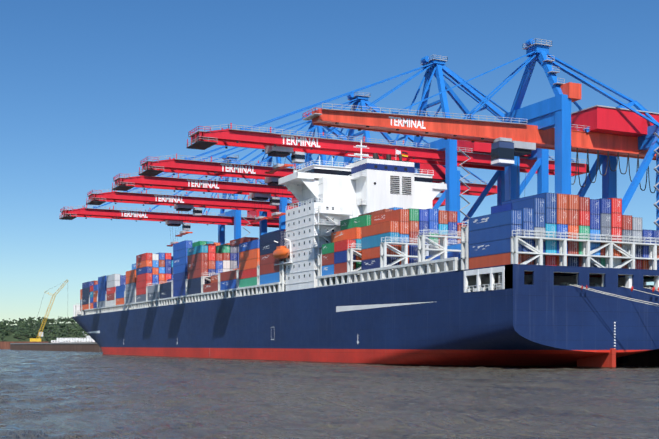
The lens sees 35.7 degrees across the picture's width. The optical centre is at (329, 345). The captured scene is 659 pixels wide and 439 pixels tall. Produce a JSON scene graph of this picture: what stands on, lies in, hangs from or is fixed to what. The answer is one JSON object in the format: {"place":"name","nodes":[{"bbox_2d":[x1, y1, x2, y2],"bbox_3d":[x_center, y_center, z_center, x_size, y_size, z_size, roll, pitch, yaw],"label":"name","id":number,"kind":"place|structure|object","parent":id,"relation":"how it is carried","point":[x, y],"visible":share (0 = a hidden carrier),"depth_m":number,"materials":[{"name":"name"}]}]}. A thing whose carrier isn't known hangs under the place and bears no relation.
{"place":"outdoors","nodes":[
{"label":"outdoors","id":0,"kind":"place"},
{"bbox_2d":[0,323,88,341],"bbox_3d":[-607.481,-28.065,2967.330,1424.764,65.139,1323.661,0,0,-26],"label":"bank ground","id":1,"kind":"structure","parent":0,"point":[9,337],"depth_m":2610.18,"materials":[{"name":"green plant"}]},
{"bbox_2d":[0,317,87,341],"bbox_3d":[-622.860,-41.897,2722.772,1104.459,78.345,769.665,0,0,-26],"label":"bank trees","id":2,"kind":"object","parent":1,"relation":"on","point":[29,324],"visible":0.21,"depth_m":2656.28,"materials":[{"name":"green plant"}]},
{"bbox_2d":[0,351,658,438],"bbox_3d":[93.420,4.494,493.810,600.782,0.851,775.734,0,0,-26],"label":"water waves","id":3,"kind":"object","parent":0,"point":[395,394],"depth_m":91.99,"materials":[{"name":"grey liquid"}]},
{"bbox_2d":[0,349,658,438],"bbox_3d":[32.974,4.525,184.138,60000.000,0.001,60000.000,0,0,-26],"label":"water","id":4,"kind":"structure","parent":0,"point":[83,420],"depth_m":66.82,"materials":[{"name":"grey liquid"}]},
{"bbox_2d":[72,264,658,366],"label":"ship hull","id":5,"kind":"object","parent":4,"relation":"on","point":[543,320],"visible":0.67,"depth_m":216.49,"materials":[{"name":"blue metal"}]},
{"bbox_2d":[75,220,658,315],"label":"ship deck fittings","id":6,"kind":"object","parent":5,"relation":"on","point":[423,266],"visible":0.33,"depth_m":217.82,"materials":[{"name":"white metal"}]},
{"bbox_2d":[570,284,658,305],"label":"mooring lines","id":7,"kind":"object","parent":5,"relation":"attached to","point":[631,288],"visible":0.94,"depth_m":189.25,"materials":[{"name":"fabric"}]},
{"bbox_2d":[73,264,658,368],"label":"hull details","id":8,"kind":"object","parent":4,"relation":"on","point":[475,279],"visible":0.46,"depth_m":198.89,"materials":[{"name":"white metal"}]},
{"bbox_2d":[273,238,292,264],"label":"lifeboat","id":9,"kind":"object","parent":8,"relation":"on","point":[281,252],"visible":0.98,"depth_m":277.51,"materials":[{"name":"orange plastic"}]},
{"bbox_2d":[80,193,658,310],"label":"containers","id":10,"kind":"object","parent":8,"relation":"on","point":[490,235],"visible":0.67,"depth_m":237.22,"materials":[{"name":"metal"}]},
{"bbox_2d":[0,0,658,325],"label":"sky","id":11,"kind":"structure","parent":0,"point":[90,90],"materials":[{"name":"blue"}]},
{"bbox_2d":[10,342,658,365],"bbox_3d":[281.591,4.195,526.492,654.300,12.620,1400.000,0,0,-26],"label":"quay pavement","id":12,"kind":"structure","parent":0,"point":[649,358],"depth_m":702.90,"materials":[{"name":"concrete"}]},
{"bbox_2d":[0,338,94,348],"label":"quay","id":13,"kind":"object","parent":12,"relation":"on","point":[4,345],"visible":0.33,"depth_m":1159.90,"materials":[{"name":"white concrete"}]},
{"bbox_2d":[30,280,67,341],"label":"crawler crane","id":14,"kind":"object","parent":13,"relation":"on","point":[36,339],"visible":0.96,"depth_m":1237.30,"materials":[{"name":"metal"}]},
{"bbox_2d":[59,154,291,246],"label":"gantry crane","id":15,"kind":"object","parent":12,"relation":"on","point":[235,218],"visible":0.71,"depth_m":454.26,"materials":[{"name":"red metal"}]},
{"bbox_2d":[86,148,318,238],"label":"gantry crane","id":16,"kind":"object","parent":12,"relation":"on","point":[186,202],"visible":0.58,"depth_m":403.06,"materials":[{"name":"red metal"}]},
{"bbox_2d":[112,113,444,222],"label":"gantry crane","id":17,"kind":"object","parent":12,"relation":"on","point":[255,191],"visible":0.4,"depth_m":365.71,"materials":[{"name":"red metal"}]},
{"bbox_2d":[139,92,496,222],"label":"gantry crane","id":18,"kind":"object","parent":12,"relation":"on","point":[187,165],"visible":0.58,"depth_m":336.31,"materials":[{"name":"red metal"}]},
{"bbox_2d":[187,55,588,222],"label":"gantry crane","id":19,"kind":"object","parent":12,"relation":"on","point":[451,155],"visible":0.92,"depth_m":300.76,"materials":[{"name":"blue metal"}]},
{"bbox_2d":[302,38,658,229],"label":"gantry crane","id":20,"kind":"object","parent":12,"relation":"on","point":[609,136],"visible":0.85,"depth_m":260.06,"materials":[{"name":"blue metal"}]},
{"bbox_2d":[278,140,446,290],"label":"deck house","id":21,"kind":"structure","parent":0,"point":[329,198],"depth_m":271.50,"materials":[{"name":"white metal"}]}
]}

